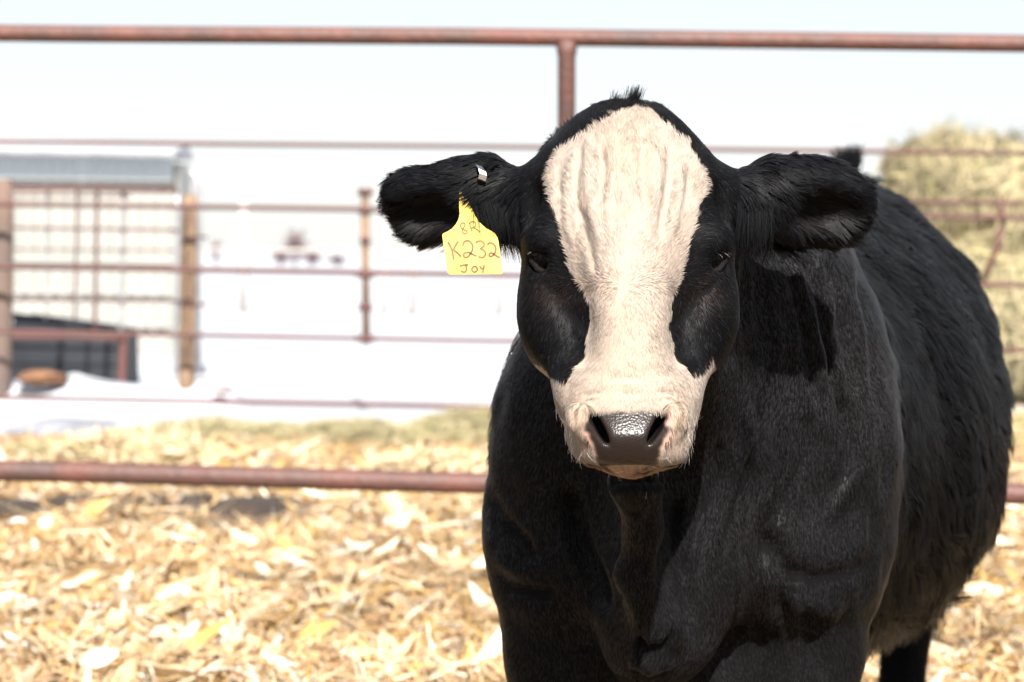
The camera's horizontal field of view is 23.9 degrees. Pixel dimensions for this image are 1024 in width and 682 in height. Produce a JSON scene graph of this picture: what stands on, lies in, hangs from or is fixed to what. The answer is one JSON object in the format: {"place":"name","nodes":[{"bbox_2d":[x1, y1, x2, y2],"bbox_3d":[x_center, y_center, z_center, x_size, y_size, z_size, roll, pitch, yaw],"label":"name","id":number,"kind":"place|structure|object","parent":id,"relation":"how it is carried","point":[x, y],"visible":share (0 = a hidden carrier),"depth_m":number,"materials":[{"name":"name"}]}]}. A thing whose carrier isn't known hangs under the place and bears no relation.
{"place":"outdoors","nodes":[
{"label":"outdoors","id":0,"kind":"place"},
{"bbox_2d":[0,251,1023,430],"bbox_3d":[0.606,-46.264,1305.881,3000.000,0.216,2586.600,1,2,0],"label":"snow field","id":1,"kind":"structure","parent":0,"point":[354,371],"depth_m":27.95,"materials":[{"name":"white snow"}]},
{"bbox_2d":[12,313,138,382],"bbox_3d":[-3.501,0.074,19.324,0.947,0.606,0.876,1,2,0],"label":"feed bunk","id":2,"kind":"object","parent":1,"relation":"on","point":[97,359],"visible":0.69,"depth_m":18.98,"materials":[{"name":"black plastic"}]},
{"bbox_2d":[12,185,179,381],"bbox_3d":[-3.530,-0.387,17.923,2.138,1.550,0.100,1,2,0],"label":"corral panel","id":3,"kind":"object","parent":1,"relation":"on","point":[122,348],"visible":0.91,"depth_m":17.90,"materials":[{"name":"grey metal"}]},
{"bbox_2d":[0,135,192,355],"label":"shed","id":4,"kind":"structure","parent":1,"relation":"on","point":[91,161],"depth_m":23.97,"materials":[{"name":"cream painted metal siding"},{"name":"grey steel"}]},
{"bbox_2d":[0,373,255,411],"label":"snow bank","id":5,"kind":"structure","parent":1,"relation":"on","point":[203,387],"depth_m":15.86,"materials":[{"name":"white snow"}]},
{"bbox_2d":[16,369,68,385],"bbox_3d":[-3.080,0.242,15.873,0.330,0.109,0.242,1,2,0],"label":"dirt clod","id":6,"kind":"object","parent":5,"relation":"on","point":[39,377],"visible":1,"depth_m":15.81,"materials":[{"name":"brown soil"}]},
{"bbox_2d":[212,389,230,393],"bbox_3d":[-1.893,0.328,15.777,0.122,0.032,0.131,1,2,0],"label":"dirt clod","id":7,"kind":"object","parent":5,"relation":"on","point":[221,391],"visible":1,"depth_m":15.73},
{"bbox_2d":[186,167,201,374],"bbox_3d":[-2.633,-0.499,19.996,0.150,1.872,0.057,1,2,0],"label":"bent pipe","id":8,"kind":"object","parent":1,"relation":"on","point":[198,193],"visible":0.79,"depth_m":19.97,"materials":[{"name":"grey metal"}]},
{"bbox_2d":[208,236,223,266],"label":"bare tree","id":9,"kind":"object","parent":1,"relation":"on","point":[216,255],"visible":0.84,"depth_m":149.82,"materials":[{"name":"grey plant"}]},
{"bbox_2d":[266,246,292,265],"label":"bare tree","id":10,"kind":"object","parent":1,"relation":"on","point":[278,256],"visible":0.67,"depth_m":164.86,"materials":[{"name":"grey plant"}]},
{"bbox_2d":[281,225,310,266],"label":"bare tree","id":11,"kind":"object","parent":1,"relation":"on","point":[296,244],"visible":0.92,"depth_m":159.82,"materials":[{"name":"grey plant"}]},
{"bbox_2d":[298,248,323,266],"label":"bare tree","id":12,"kind":"object","parent":1,"relation":"on","point":[310,258],"visible":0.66,"depth_m":164.87,"materials":[{"name":"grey plant"}]},
{"bbox_2d":[324,253,348,266],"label":"bare tree","id":13,"kind":"object","parent":1,"relation":"on","point":[335,259],"visible":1,"depth_m":169.70,"materials":[{"name":"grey plant"}]},
{"bbox_2d":[191,187,519,314],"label":"distant fence","id":14,"kind":"object","parent":1,"relation":"on","point":[242,250],"visible":0.25,"depth_m":41.95,"materials":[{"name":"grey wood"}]},
{"bbox_2d":[932,222,1023,405],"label":"hay bale","id":15,"kind":"object","parent":1,"relation":"on","point":[1008,303],"visible":0.18,"depth_m":17.77},
{"bbox_2d":[868,110,1023,258],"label":"hay bale","id":16,"kind":"object","parent":15,"relation":"on","point":[950,177],"visible":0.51,"depth_m":18.07},
{"bbox_2d":[0,417,1023,681],"bbox_3d":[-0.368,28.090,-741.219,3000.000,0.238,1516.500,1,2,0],"label":"ground","id":17,"kind":"structure","parent":0,"point":[300,510],"depth_m":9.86,"materials":[{"name":"beige plant"}]},
{"bbox_2d":[0,498,49,518],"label":"mud patch","id":18,"kind":"object","parent":17,"relation":"on","point":[27,505],"visible":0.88,"depth_m":10.13,"materials":[{"name":"brown soil"}]},
{"bbox_2d":[44,494,116,509],"bbox_3d":[-1.854,0.693,10.418,0.330,0.059,0.451,1,2,0],"label":"mud patch","id":19,"kind":"object","parent":17,"relation":"on","point":[60,502],"visible":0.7,"depth_m":10.30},
{"bbox_2d":[0,417,176,434],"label":"trodden snow","id":20,"kind":"structure","parent":17,"relation":"on","point":[60,425],"depth_m":14.72,"materials":[{"name":"white snow"}]},
{"bbox_2d":[0,427,207,457],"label":"hay heap","id":21,"kind":"object","parent":17,"relation":"on","point":[32,447],"visible":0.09,"depth_m":12.60,"materials":[{"name":"beige plant"}]},
{"bbox_2d":[41,418,241,464],"bbox_3d":[-1.863,0.584,12.238,1.043,0.403,0.915,1,2,0],"label":"stalk heap","id":22,"kind":"object","parent":17,"relation":"on","point":[123,444],"visible":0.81,"depth_m":12.05,"materials":[{"name":"beige plant"}]},
{"bbox_2d":[132,495,169,507],"bbox_3d":[-1.549,0.691,10.391,0.176,0.066,0.433,1,2,0],"label":"mud patch","id":23,"kind":"object","parent":17,"relation":"on","point":[138,500],"visible":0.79,"depth_m":10.26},
{"bbox_2d":[178,493,217,504],"bbox_3d":[-1.374,0.695,10.570,0.190,0.058,0.335,1,2,0],"label":"mud patch","id":24,"kind":"object","parent":17,"relation":"on","point":[185,499],"visible":0.82,"depth_m":10.47,"materials":[{"name":"brown soil"}]},
{"bbox_2d":[100,405,404,447],"bbox_3d":[-1.408,0.532,13.627,2.004,0.327,1.128,1,2,0],"label":"hay heap","id":25,"kind":"object","parent":17,"relation":"on","point":[253,429],"visible":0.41,"depth_m":13.46,"materials":[{"name":"beige plant"}]},
{"bbox_2d":[208,496,299,516],"bbox_3d":[-1.089,0.695,10.219,0.391,0.070,0.681,1,2,0],"label":"mud patch","id":26,"kind":"object","parent":17,"relation":"on","point":[244,505],"visible":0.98,"depth_m":10.03,"materials":[{"name":"brown soil"}]},
{"bbox_2d":[271,406,489,454],"bbox_3d":[-0.651,0.535,13.431,1.562,0.352,1.117,1,2,0],"label":"hay heap","id":27,"kind":"object","parent":17,"relation":"on","point":[362,428],"visible":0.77,"depth_m":13.21,"materials":[{"name":"beige plant"}]},
{"bbox_2d":[355,434,487,472],"bbox_3d":[-0.360,0.615,11.651,0.886,0.337,0.881,1,2,0],"label":"stalk heap","id":28,"kind":"object","parent":17,"relation":"on","point":[419,460],"visible":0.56,"depth_m":11.49,"materials":[{"name":"beige plant"}]},
{"bbox_2d":[404,399,490,439],"bbox_3d":[-0.249,0.511,13.731,0.986,0.372,1.158,1,2,0],"label":"hay heap","id":29,"kind":"object","parent":17,"relation":"on","point":[478,415],"visible":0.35,"depth_m":13.61,"materials":[{"name":"beige plant"}]},
{"bbox_2d":[0,24,1023,504],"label":"pipe fence","id":30,"kind":"object","parent":17,"relation":"on","point":[566,42],"visible":0.54,"depth_m":7.41,"materials":[{"name":"brown metal"}]},
{"bbox_2d":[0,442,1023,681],"bbox_3d":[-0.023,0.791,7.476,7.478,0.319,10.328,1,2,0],"label":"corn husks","id":31,"kind":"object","parent":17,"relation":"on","point":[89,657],"visible":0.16,"depth_m":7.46},
{"bbox_2d":[0,139,1023,409],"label":"rail fence","id":32,"kind":"object","parent":17,"relation":"on","point":[188,269],"visible":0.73,"depth_m":15.60,"materials":[{"name":"brown metal"}]},
{"bbox_2d":[376,84,1015,681],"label":"cow","id":33,"kind":"object","parent":17,"relation":"on","point":[752,420],"visible":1,"depth_m":3.31},
{"bbox_2d":[442,192,502,273],"bbox_3d":[-0.049,-0.137,3.032,0.076,0.107,0.014,1,2,0],"label":"ear tag","id":34,"kind":"object","parent":33,"relation":"hanging from","point":[468,249],"visible":1,"depth_m":3.03,"materials":[{"name":"yellow plastic"}]},
{"bbox_2d":[476,165,486,182],"bbox_3d":[-0.039,-0.209,3.027,0.011,0.025,0.021,0,2,-12],"label":"ear clip","id":35,"kind":"object","parent":33,"relation":"attached to","point":[482,177],"visible":1,"depth_m":3.02,"materials":[{"name":"silver metal"}]},
{"bbox_2d":[1011,404,1023,452],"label":"hay heap","id":36,"kind":"object","parent":17,"relation":"on","point":[1018,426],"visible":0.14,"depth_m":13.38,"materials":[{"name":"beige plant"}]},
{"bbox_2d":[0,0,1023,250],"label":"sky","id":37,"kind":"structure","parent":0,"point":[327,93],"materials":[{"name":"white"}]}
]}

